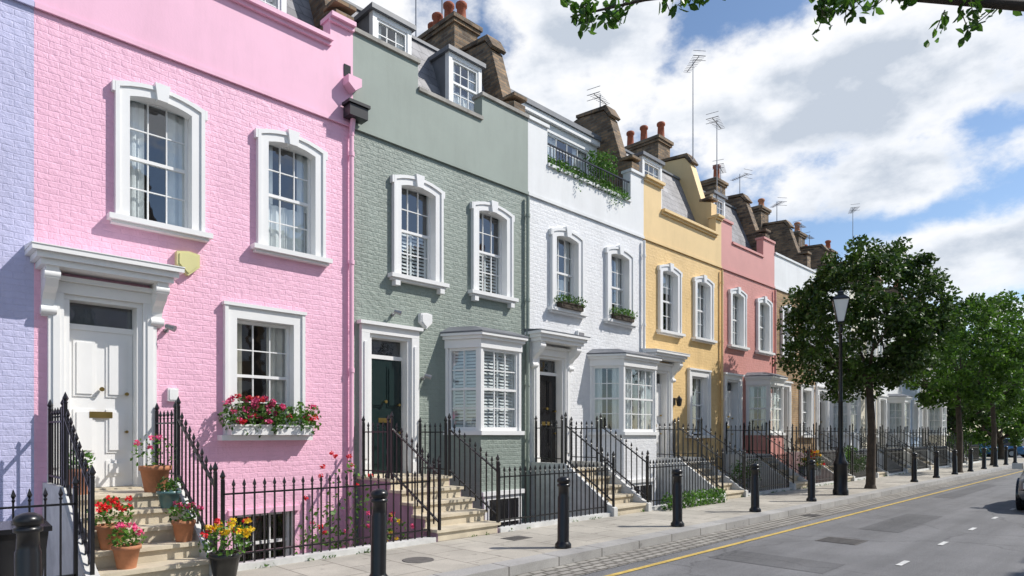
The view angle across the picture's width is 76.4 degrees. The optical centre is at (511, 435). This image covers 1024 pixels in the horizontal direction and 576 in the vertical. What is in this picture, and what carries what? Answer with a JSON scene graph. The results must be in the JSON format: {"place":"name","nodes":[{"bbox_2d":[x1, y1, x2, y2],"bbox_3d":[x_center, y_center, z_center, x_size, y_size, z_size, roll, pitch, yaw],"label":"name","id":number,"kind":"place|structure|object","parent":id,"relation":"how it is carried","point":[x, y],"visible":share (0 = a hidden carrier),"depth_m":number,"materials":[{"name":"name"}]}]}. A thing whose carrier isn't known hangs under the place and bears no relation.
{"place":"outdoors","nodes":[
{"label":"outdoors","id":0,"kind":"place"},
{"bbox_2d":[209,458,1023,575],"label":"pavement","id":1,"kind":"structure","parent":0,"point":[454,554],"depth_m":9.80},
{"bbox_2d":[0,519,51,575],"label":"wheelie bin","id":2,"kind":"object","parent":1,"relation":"on","point":[7,542],"visible":0.29,"depth_m":5.38,"materials":[{"name":"black paint"}]},
{"bbox_2d":[12,512,43,575],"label":"bollard","id":3,"kind":"object","parent":1,"relation":"on","point":[27,529],"visible":1,"depth_m":4.69,"materials":[{"name":"black metal"}]},
{"bbox_2d":[198,517,254,575],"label":"potted marigold","id":4,"kind":"object","parent":1,"relation":"on","point":[223,562],"visible":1,"depth_m":6.90,"materials":[{"name":"plant"}]},
{"bbox_2d":[237,536,435,570],"bbox_3d":[-3.433,2.190,8.651,4.439,1.420,2.150,0,0,-45],"label":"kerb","id":5,"kind":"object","parent":1,"relation":"on","point":[279,560],"visible":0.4,"depth_m":8.23,"materials":[{"name":"white stone"}]},
{"bbox_2d":[42,479,211,575],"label":"steps","id":6,"kind":"structure","parent":5,"relation":"on","point":[162,552],"depth_m":7.29,"materials":[{"name":"stone"}]},
{"bbox_2d":[87,495,133,549],"bbox_3d":[-4.284,0.922,6.947,0.448,0.567,0.483,0,0,4],"label":"potted geranium","id":7,"kind":"object","parent":6,"relation":"on","point":[105,507],"visible":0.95,"depth_m":6.87,"materials":[{"name":"plant"}]},
{"bbox_2d":[106,522,147,569],"bbox_3d":[-4.009,1.131,6.773,0.368,0.493,0.352,0,0,-45],"label":"potted geranium","id":8,"kind":"object","parent":6,"relation":"on","point":[126,554],"visible":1,"depth_m":6.70,"materials":[{"name":"ceramic"}]},
{"bbox_2d":[130,433,175,492],"bbox_3d":[-4.395,0.331,7.974,0.497,0.718,0.537,0,0,-45],"label":"potted shrub","id":9,"kind":"object","parent":6,"relation":"on","point":[152,475],"visible":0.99,"depth_m":7.88,"materials":[{"name":"orange ceramic"}]},
{"bbox_2d":[155,477,182,507],"bbox_3d":[-4.104,0.672,7.779,0.304,0.376,0.279,0,0,-45],"label":"potted herb","id":10,"kind":"object","parent":6,"relation":"on","point":[167,497],"visible":0.99,"depth_m":7.70,"materials":[{"name":"ceramic"}]},
{"bbox_2d":[165,500,203,541],"bbox_3d":[-3.741,0.961,7.426,0.376,0.490,0.362,0,0,-45],"label":"potted geranium","id":11,"kind":"object","parent":6,"relation":"on","point":[183,528],"visible":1,"depth_m":7.36,"materials":[{"name":"ceramic"}]},
{"bbox_2d":[47,392,430,574],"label":"iron railing","id":12,"kind":"object","parent":5,"relation":"on","point":[78,463],"visible":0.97,"depth_m":7.75,"materials":[{"name":"black metal"}]},
{"bbox_2d":[295,495,353,553],"bbox_3d":[-2.607,1.794,9.118,0.907,1.912,0.864,0,0,-18],"label":"flowering shrub","id":13,"kind":"object","parent":5,"relation":"on","point":[325,531],"visible":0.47,"depth_m":9.08,"materials":[{"name":"green plant"}]},
{"bbox_2d":[318,451,375,548],"bbox_3d":[-2.421,1.490,9.742,1.017,2.519,0.971,0,0,-45],"label":"potted shrub","id":14,"kind":"object","parent":5,"relation":"on","point":[350,493],"visible":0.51,"depth_m":9.71,"materials":[{"name":"green plant"}]},
{"bbox_2d":[369,489,387,575],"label":"bollard","id":15,"kind":"object","parent":1,"relation":"on","point":[379,500],"visible":1,"depth_m":6.80,"materials":[{"name":"black metal"}]},
{"bbox_2d":[498,512,611,532],"bbox_3d":[-0.386,2.190,11.699,4.339,1.420,2.150,0,0,-45],"label":"basement area","id":16,"kind":"object","parent":1,"relation":"on","point":[521,526],"visible":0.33,"depth_m":11.19,"materials":[{"name":"white stone"}]},
{"bbox_2d":[357,474,500,545],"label":"steps","id":17,"kind":"structure","parent":16,"relation":"on","point":[461,517],"depth_m":10.32,"materials":[{"name":"stone"}]},
{"bbox_2d":[362,412,606,529],"bbox_3d":[-0.312,0.545,11.687,4.202,1.870,2.095,0,0,-45],"label":"iron railing","id":18,"kind":"object","parent":16,"relation":"on","point":[391,431],"visible":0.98,"depth_m":10.80,"materials":[{"name":"black metal"}]},
{"bbox_2d":[555,476,570,548],"bbox_3d":[0.712,1.055,8.994,0.230,0.990,0.227,0,0,-45],"label":"bollard","id":19,"kind":"object","parent":1,"relation":"on","point":[563,485],"visible":1,"depth_m":8.92,"materials":[{"name":"black metal"}]},
{"bbox_2d":[671,468,683,526],"bbox_3d":[2.826,1.055,11.119,0.230,0.990,0.226,0,-1,-45],"label":"bollard","id":20,"kind":"object","parent":1,"relation":"on","point":[677,475],"visible":1,"depth_m":11.05,"materials":[{"name":"black metal"}]},
{"bbox_2d":[652,498,717,509],"bbox_3d":[2.672,2.190,14.757,4.469,1.420,2.150,0,0,-45],"label":"basement area","id":21,"kind":"object","parent":1,"relation":"on","point":[655,507],"visible":0.04,"depth_m":13.77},
{"bbox_2d":[530,461,651,521],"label":"steps","id":22,"kind":"structure","parent":21,"relation":"on","point":[628,500],"depth_m":13.46,"materials":[{"name":"stone"}]},
{"bbox_2d":[535,412,716,506],"bbox_3d":[2.746,0.495,14.745,4.332,1.970,2.095,0,0,-45],"label":"iron railing","id":23,"kind":"object","parent":21,"relation":"on","point":[613,463],"visible":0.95,"depth_m":13.76,"materials":[{"name":"black metal"}]},
{"bbox_2d":[660,487,727,510],"bbox_3d":[4.049,1.381,14.295,2.653,0.444,0.372,0,0,-45],"label":"box hedge","id":24,"kind":"object","parent":1,"relation":"on","point":[700,495],"visible":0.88,"depth_m":14.35,"materials":[{"name":"green plant"}]},
{"bbox_2d":[749,463,760,511],"bbox_3d":[4.948,1.055,13.243,0.230,0.990,0.226,0,-1,-45],"label":"bollard","id":25,"kind":"object","parent":1,"relation":"on","point":[755,469],"visible":1,"depth_m":13.17,"materials":[{"name":"black metal"}]},
{"bbox_2d":[748,487,792,495],"bbox_3d":[5.724,2.190,17.808,4.319,1.420,2.150,0,0,-45],"label":"basement area","id":26,"kind":"object","parent":1,"relation":"on","point":[773,490],"visible":0.11,"depth_m":17.76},
{"bbox_2d":[656,456,747,504],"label":"steps","id":27,"kind":"structure","parent":26,"relation":"on","point":[733,489],"depth_m":16.54,"materials":[{"name":"stone"}]},
{"bbox_2d":[650,417,788,492],"bbox_3d":[5.797,0.495,17.797,4.182,1.970,2.095,0,0,-45],"label":"iron railing","id":28,"kind":"object","parent":26,"relation":"on","point":[721,457],"visible":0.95,"depth_m":16.78,"materials":[{"name":"black metal"}]},
{"bbox_2d":[806,459,816,501],"bbox_3d":[7.071,1.055,15.354,0.230,0.990,0.227,-1,1,-45],"label":"bollard","id":29,"kind":"object","parent":1,"relation":"on","point":[811,464],"visible":1,"depth_m":15.28,"materials":[{"name":"black metal"}]},
{"bbox_2d":[815,481,833,485],"bbox_3d":[8.595,2.190,20.679,3.959,1.420,2.150,0,0,-45],"label":"basement area","id":30,"kind":"object","parent":1,"relation":"on","point":[825,483],"visible":0.04,"depth_m":20.45,"materials":[{"name":"white stone"}]},
{"bbox_2d":[724,453,807,491],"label":"steps","id":31,"kind":"structure","parent":30,"relation":"on","point":[800,482],"depth_m":19.37,"materials":[{"name":"stone"}]},
{"bbox_2d":[726,420,836,483],"bbox_3d":[8.668,0.495,20.668,3.822,1.970,2.095,0,0,-45],"label":"iron railing","id":32,"kind":"object","parent":30,"relation":"on","point":[808,453],"visible":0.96,"depth_m":19.84,"materials":[{"name":"black metal"}]},
{"bbox_2d":[831,287,849,495],"bbox_3d":[8.591,-1.165,17.006,0.410,5.430,0.716,0,0,22],"label":"street lamp","id":33,"kind":"object","parent":1,"relation":"on","point":[840,301],"visible":1,"depth_m":16.93,"materials":[{"name":"black metal"}]},
{"bbox_2d":[770,234,968,488],"bbox_3d":[10.478,-2.129,19.170,4.830,7.368,4.761,0,0,-15],"label":"street tree","id":34,"kind":"object","parent":1,"relation":"on","point":[907,326],"visible":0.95,"depth_m":18.23,"materials":[{"name":"green plant"}]},
{"bbox_2d":[889,471,905,475],"bbox_3d":[14.032,2.190,26.117,3.979,1.420,2.150,0,0,-45],"label":"basement area","id":35,"kind":"object","parent":1,"relation":"on","point":[896,473],"visible":0.14,"depth_m":25.93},
{"bbox_2d":[819,423,902,472],"bbox_3d":[14.105,0.495,26.105,3.842,1.970,2.095,0,0,-45],"label":"iron railing","id":36,"kind":"object","parent":35,"relation":"on","point":[895,452],"visible":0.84,"depth_m":25.37,"materials":[{"name":"black metal"}]},
{"bbox_2d":[887,292,1023,472],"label":"street tree","id":37,"kind":"object","parent":1,"relation":"on","point":[973,392],"visible":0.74,"depth_m":26.22,"materials":[{"name":"green plant"}]},
{"bbox_2d":[939,289,1023,465],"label":"street tree","id":38,"kind":"object","parent":1,"relation":"on","point":[1012,398],"visible":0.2,"depth_m":33.58,"materials":[{"name":"green plant"}]},
{"bbox_2d":[348,0,1023,437],"label":"sky","id":39,"kind":"structure","parent":0,"point":[927,144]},
{"bbox_2d":[560,0,1023,47],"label":"overhanging tree","id":40,"kind":"object","parent":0,"point":[824,12],"visible":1,"depth_m":6.08,"materials":[{"name":"green plant"}]},
{"bbox_2d":[580,469,1023,575],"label":"road","id":41,"kind":"structure","parent":0,"point":[988,546],"depth_m":9.88,"materials":[{"name":"grey asphalt"}]},
{"bbox_2d":[515,466,1023,575],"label":"gutter setts","id":42,"kind":"structure","parent":41,"relation":"on","point":[579,568],"depth_m":10.52,"materials":[{"name":"stone"}]},
{"bbox_2d":[710,550,844,573],"bbox_3d":[3.500,1.667,8.662,0.800,0.001,1.500,0,0,-45],"label":"road patch","id":43,"kind":"object","parent":41,"relation":"on","point":[815,566],"visible":1,"depth_m":8.61,"materials":[{"name":"grey asphalt"}]},
{"bbox_2d":[605,471,1021,575],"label":"yellow line marking","id":44,"kind":"object","parent":41,"relation":"on","point":[637,568],"depth_m":10.51,"materials":[{"name":"paint"}]},
{"bbox_2d":[859,514,942,532],"bbox_3d":[7.548,1.667,12.534,3.200,0.001,0.650,0,0,-45],"label":"road patch","id":45,"kind":"object","parent":41,"relation":"on","point":[901,523],"visible":1,"depth_m":12.33,"materials":[{"name":"grey asphalt"}]},
{"bbox_2d":[935,484,996,497],"bbox_3d":[13.859,1.667,19.728,6.500,0.001,0.500,0,0,-45],"label":"road patch","id":46,"kind":"object","parent":41,"relation":"on","point":[963,492],"visible":1,"depth_m":19.39,"materials":[{"name":"grey asphalt"}]},
{"bbox_2d":[1012,463,1023,510],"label":"parked car","id":47,"kind":"object","parent":41,"relation":"on","point":[1019,495],"visible":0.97,"depth_m":14.40,"materials":[{"name":"black metal"}]},
{"bbox_2d":[979,457,999,461],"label":"pavement","id":48,"kind":"structure","parent":0,"point":[987,459],"depth_m":42.20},
{"bbox_2d":[947,342,1023,458],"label":"garden tree","id":49,"kind":"object","parent":48,"relation":"on","point":[979,432],"visible":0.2,"depth_m":42.72,"materials":[{"name":"green plant"}]},
{"bbox_3d":[25.063,2.190,37.148,3.979,1.420,2.150,0,0,-45],"label":"basement area","id":50,"kind":"object","parent":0,"visible":0},
{"bbox_2d":[923,427,978,461],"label":"iron railing","id":51,"kind":"object","parent":50,"relation":"on","point":[974,447],"visible":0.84,"depth_m":36.75,"materials":[{"name":"black metal"}]},
{"label":"ground","id":52,"kind":"structure","parent":0,"visible":0},
{"bbox_2d":[0,0,33,520],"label":"walls","id":53,"kind":"structure","parent":52,"relation":"on","point":[16,236],"depth_m":7.72,"materials":[{"name":"white brick"}]},
{"bbox_2d":[34,8,348,561],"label":"walls","id":54,"kind":"structure","parent":52,"relation":"on","point":[78,68],"depth_m":9.38,"materials":[{"name":"pink brick"}]},
{"bbox_2d":[24,79,332,559],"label":"windows and door","id":55,"kind":"structure","parent":54,"relation":"attached to","point":[102,367],"depth_m":8.70,"materials":[{"name":"white paint"}]},
{"bbox_2d":[217,394,282,437],"bbox_3d":[-3.818,-0.283,9.509,0.924,0.652,0.420,0,0,-45],"label":"window box","id":56,"kind":"object","parent":55,"relation":"attached to","point":[243,427],"visible":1,"depth_m":9.44,"materials":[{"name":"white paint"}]},
{"bbox_2d":[263,399,321,435],"bbox_3d":[-3.366,-0.271,9.969,0.888,0.567,0.444,0,0,-45],"label":"window box","id":57,"kind":"object","parent":55,"relation":"attached to","point":[306,428],"visible":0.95,"depth_m":9.93,"materials":[{"name":"white paint"}]},
{"bbox_2d":[175,251,199,276],"bbox_3d":[-4.502,-2.384,9.028,0.300,0.338,0.104,0,0,-45],"label":"burglar alarm box","id":58,"kind":"object","parent":54,"relation":"attached to","point":[189,261],"visible":0.95,"depth_m":8.99,"materials":[{"name":"yellow plastic"}]},
{"bbox_2d":[34,0,356,126],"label":"parapet","id":59,"kind":"structure","parent":54,"relation":"on","point":[260,47],"depth_m":9.61,"materials":[{"name":"pink paint"}]},
{"bbox_2d":[260,0,314,26],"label":"roof","id":60,"kind":"structure","parent":54,"relation":"on","point":[300,10],"depth_m":11.31,"materials":[{"name":"stone"}]},
{"bbox_2d":[309,0,355,30],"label":"chimney","id":61,"kind":"object","parent":54,"relation":"on","point":[321,10],"visible":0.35,"depth_m":11.22,"materials":[{"name":"brick"}]},
{"bbox_2d":[348,135,354,546],"bbox_3d":[-2.673,-1.215,10.833,0.095,7.730,0.100,0,0,-45],"label":"downpipe","id":62,"kind":"object","parent":54,"relation":"attached to","point":[351,263],"visible":0.9,"depth_m":10.80,"materials":[{"name":"pink metal"}]},
{"bbox_2d":[342,63,370,134],"bbox_3d":[-2.593,-5.581,10.795,0.400,1.178,0.274,0,0,-45],"label":"rainwater hopper","id":63,"kind":"object","parent":54,"relation":"attached to","point":[355,111],"visible":1,"depth_m":10.74,"materials":[{"name":"black metal"}]},
{"bbox_2d":[354,130,527,545],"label":"walls","id":64,"kind":"structure","parent":52,"relation":"on","point":[378,296],"depth_m":12.21,"materials":[{"name":"brick"}]},
{"bbox_2d":[344,0,485,110],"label":"roof","id":65,"kind":"structure","parent":64,"relation":"on","point":[451,73],"depth_m":13.29,"materials":[{"name":"stone"}]},
{"bbox_2d":[353,27,529,194],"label":"parapet","id":66,"kind":"structure","parent":64,"relation":"on","point":[487,138],"depth_m":12.14,"materials":[{"name":"paint"}]},
{"bbox_2d":[357,174,528,525],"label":"windows and door","id":67,"kind":"structure","parent":64,"relation":"attached to","point":[388,380],"depth_m":12.18,"materials":[{"name":"white paint"}]},
{"bbox_2d":[417,0,526,111],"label":"chimney","id":68,"kind":"object","parent":64,"relation":"on","point":[458,29],"visible":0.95,"depth_m":15.01,"materials":[{"name":"brick"}]},
{"bbox_2d":[526,196,529,522],"bbox_3d":[0.339,-1.215,13.845,0.095,7.730,0.100,0,0,-45],"label":"downpipe","id":69,"kind":"object","parent":64,"relation":"attached to","point":[527,356],"visible":0.91,"depth_m":13.81,"materials":[{"name":"white metal"}]},
{"bbox_2d":[528,195,642,461],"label":"walls","id":70,"kind":"structure","parent":52,"relation":"on","point":[597,236],"depth_m":15.39,"materials":[{"name":"white brick"}]},
{"bbox_2d":[510,88,600,180],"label":"roof","id":71,"kind":"structure","parent":70,"relation":"on","point":[570,136],"depth_m":17.00,"materials":[{"name":"white paint"}]},
{"bbox_2d":[528,115,644,238],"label":"parapet","id":72,"kind":"structure","parent":70,"relation":"on","point":[547,182],"depth_m":15.18,"materials":[{"name":"white paint"}]},
{"bbox_2d":[547,142,628,195],"bbox_3d":[1.870,-6.255,15.524,3.180,0.490,0.030,0,0,-45],"label":"balcony railing","id":73,"kind":"object","parent":72,"relation":"on","point":[582,160],"visible":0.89,"depth_m":15.39,"materials":[{"name":"black metal"}]},
{"bbox_2d":[547,149,629,207],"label":"roof terrace plants","id":74,"kind":"object","parent":72,"relation":"on","point":[604,184],"visible":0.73,"depth_m":16.30,"materials":[{"name":"green plant"}]},
{"bbox_2d":[524,227,662,504],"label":"windows and door","id":75,"kind":"structure","parent":70,"relation":"attached to","point":[550,395],"depth_m":15.32,"materials":[{"name":"white paint"}]},
{"bbox_2d":[554,293,587,311],"bbox_3d":[1.335,-3.027,14.726,1.016,0.349,0.422,0,0,-45],"label":"window box","id":76,"kind":"object","parent":75,"relation":"attached to","point":[571,305],"visible":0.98,"depth_m":14.63,"materials":[{"name":"green plant"}]},
{"bbox_2d":[574,105,640,191],"bbox_3d":[1.421,-7.450,19.056,0.420,3.200,5.300,0,0,-45],"label":"chimney","id":77,"kind":"object","parent":70,"relation":"on","point":[601,121],"visible":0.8,"depth_m":17.65,"materials":[{"name":"brick"}]},
{"bbox_2d":[642,240,645,352],"bbox_3d":[3.444,-1.215,16.949,0.095,7.730,0.100,0,0,-45],"label":"downpipe","id":78,"kind":"object","parent":70,"relation":"attached to","point":[644,293],"visible":0.45,"depth_m":16.92,"materials":[{"name":"white metal"}]},
{"bbox_2d":[643,239,720,469],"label":"walls","id":79,"kind":"structure","parent":52,"relation":"on","point":[704,356],"depth_m":18.71,"materials":[{"name":"yellow paint"}]},
{"bbox_2d":[625,149,695,221],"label":"roof","id":80,"kind":"structure","parent":79,"relation":"on","point":[673,198],"depth_m":19.71,"materials":[{"name":"stone"}]},
{"bbox_2d":[624,121,717,227],"bbox_3d":[4.419,-8.140,22.055,0.900,4.580,5.300,0,0,-45],"label":"chimney","id":81,"kind":"object","parent":79,"relation":"on","point":[659,145],"visible":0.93,"depth_m":20.81,"materials":[{"name":"paint"}]},
{"bbox_2d":[641,263,717,457],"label":"windows and door","id":82,"kind":"structure","parent":79,"relation":"attached to","point":[664,388],"depth_m":18.21,"materials":[{"name":"white paint"}]},
{"bbox_2d":[644,174,724,267],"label":"parapet","id":83,"kind":"structure","parent":79,"relation":"on","point":[669,229],"depth_m":18.20,"materials":[{"name":"yellow paint"}]},
{"bbox_2d":[720,270,723,452],"bbox_3d":[6.442,-1.215,19.948,0.095,7.730,0.100,0,0,-45],"label":"downpipe","id":84,"kind":"object","parent":79,"relation":"attached to","point":[722,340],"visible":0.69,"depth_m":19.91,"materials":[{"name":"metal"}]},
{"bbox_2d":[427,462,1023,575],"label":"kerb","id":85,"kind":"structure","parent":52,"relation":"on","point":[518,566],"depth_m":10.11,"materials":[{"name":"stone"}]},
{"bbox_2d":[721,268,773,447],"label":"walls","id":86,"kind":"structure","parent":52,"relation":"on","point":[740,362],"depth_m":21.43,"materials":[{"name":"brick"}]},
{"bbox_2d":[703,190,751,249],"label":"roof","id":87,"kind":"structure","parent":86,"relation":"on","point":[727,210],"depth_m":22.75,"materials":[{"name":"stone"}]},
{"bbox_2d":[700,164,770,251],"bbox_3d":[7.163,-7.990,24.798,0.900,4.280,5.300,0,0,-45],"label":"chimney","id":88,"kind":"object","parent":86,"relation":"on","point":[740,202],"visible":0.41,"depth_m":23.43,"materials":[{"name":"brick"}]},
{"bbox_2d":[721,218,775,287],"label":"parapet","id":89,"kind":"structure","parent":86,"relation":"on","point":[746,262],"depth_m":21.34,"materials":[{"name":"pink paint"}]},
{"bbox_2d":[723,287,787,461],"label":"windows and door","id":90,"kind":"structure","parent":86,"relation":"attached to","point":[766,382],"depth_m":21.11,"materials":[{"name":"white paint"}]},
{"bbox_2d":[774,288,814,450],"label":"walls","id":91,"kind":"structure","parent":52,"relation":"on","point":[780,295],"depth_m":24.05,"materials":[{"name":"beige brick"}]},
{"bbox_2d":[749,198,811,267],"bbox_3d":[9.850,-7.893,27.485,0.900,4.085,5.300,0,0,-45],"label":"chimney","id":92,"kind":"object","parent":91,"relation":"on","point":[781,235],"visible":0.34,"depth_m":26.23,"materials":[{"name":"brick"}]},
{"bbox_2d":[774,252,816,293],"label":"parapet","id":93,"kind":"structure","parent":91,"relation":"on","point":[789,272],"depth_m":23.63,"materials":[{"name":"white paint"}]},
{"bbox_2d":[778,305,814,451],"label":"windows and door","id":94,"kind":"structure","parent":91,"relation":"attached to","point":[787,404],"depth_m":23.62,"materials":[{"name":"white paint"}]},
{"bbox_2d":[817,312,847,446],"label":"walls","id":95,"kind":"structure","parent":52,"relation":"on","point":[819,384],"depth_m":26.58,"materials":[{"name":"white paint"}]},
{"bbox_2d":[793,222,844,278],"bbox_3d":[12.608,-7.859,30.243,0.900,4.018,5.300,0,0,-45],"label":"chimney","id":96,"kind":"object","parent":95,"relation":"on","point":[817,251],"visible":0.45,"depth_m":29.14,"materials":[{"name":"brick"}]},
{"bbox_2d":[817,322,860,453],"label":"windows and door","id":97,"kind":"structure","parent":95,"relation":"attached to","point":[850,413],"depth_m":26.52,"materials":[{"name":"white paint"}]},
{"bbox_2d":[878,328,899,427],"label":"walls","id":98,"kind":"structure","parent":52,"relation":"on","point":[896,391],"depth_m":32.19,"materials":[{"name":"white paint"}]},
{"bbox_2d":[879,339,912,448],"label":"windows and door","id":99,"kind":"structure","parent":98,"relation":"attached to","point":[898,411],"depth_m":32.10,"materials":[{"name":"white paint"}]},
{"bbox_2d":[900,381,919,445],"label":"walls","id":100,"kind":"structure","parent":52,"relation":"on","point":[905,391],"depth_m":35.26,"materials":[{"name":"white paint"}]},
{"bbox_2d":[947,426,989,457],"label":"hedge","id":101,"kind":"object","parent":52,"relation":"on","point":[952,441],"visible":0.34,"depth_m":41.50,"materials":[{"name":"green plant"}]},
{"bbox_2d":[946,329,1012,439],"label":"garden tree","id":102,"kind":"object","parent":52,"relation":"on","point":[977,417],"visible":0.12,"depth_m":40.85,"materials":[{"name":"green plant"}]},
{"bbox_3d":[11.310,2.190,23.394,3.879,1.420,2.150,0,0,-45],"label":"basement area","id":103,"kind":"object","parent":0,"visible":0},
{"bbox_2d":[783,451,854,482],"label":"steps","id":104,"kind":"structure","parent":103,"relation":"on","point":[851,477],"depth_m":22.25,"materials":[{"name":"stone"}]},
{"bbox_2d":[778,421,866,477],"bbox_3d":[11.383,0.495,23.383,3.742,1.970,2.095,0,0,-45],"label":"iron railing","id":105,"kind":"object","parent":103,"relation":"on","point":[853,454],"visible":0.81,"depth_m":22.61,"materials":[{"name":"black metal"}]},
{"bbox_3d":[16.790,2.190,28.874,3.979,1.420,2.150,0,0,-45],"label":"basement area","id":106,"kind":"object","parent":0,"visible":0},
{"bbox_2d":[859,448,910,472],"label":"steps","id":107,"kind":"structure","parent":106,"relation":"on","point":[890,466],"depth_m":27.40,"materials":[{"name":"stone"}]},
{"bbox_2d":[859,424,927,468],"bbox_3d":[16.863,0.495,28.863,3.842,1.970,2.095,0,0,-45],"label":"iron railing","id":108,"kind":"object","parent":106,"relation":"on","point":[924,455],"visible":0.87,"depth_m":28.34,"materials":[{"name":"black metal"}]},
{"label":"basement area","id":109,"kind":"object","parent":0,"visible":0},
{"bbox_2d":[880,426,946,465],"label":"iron railing","id":110,"kind":"object","parent":109,"relation":"on","point":[942,450],"visible":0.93,"depth_m":31.12,"materials":[{"name":"black metal"}]},
{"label":"walls","id":111,"kind":"object","parent":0,"visible":0},
{"bbox_2d":[922,368,947,445],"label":"windows and door","id":112,"kind":"structure","parent":111,"relation":"attached to","point":[935,419],"depth_m":37.66,"materials":[{"name":"white paint"}]},
{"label":"basement area","id":113,"kind":"object","parent":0,"visible":0},
{"bbox_2d":[0,475,78,575],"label":"iron railing","id":114,"kind":"object","parent":113,"relation":"on","point":[60,504],"visible":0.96,"depth_m":6.32,"materials":[{"name":"black metal"}]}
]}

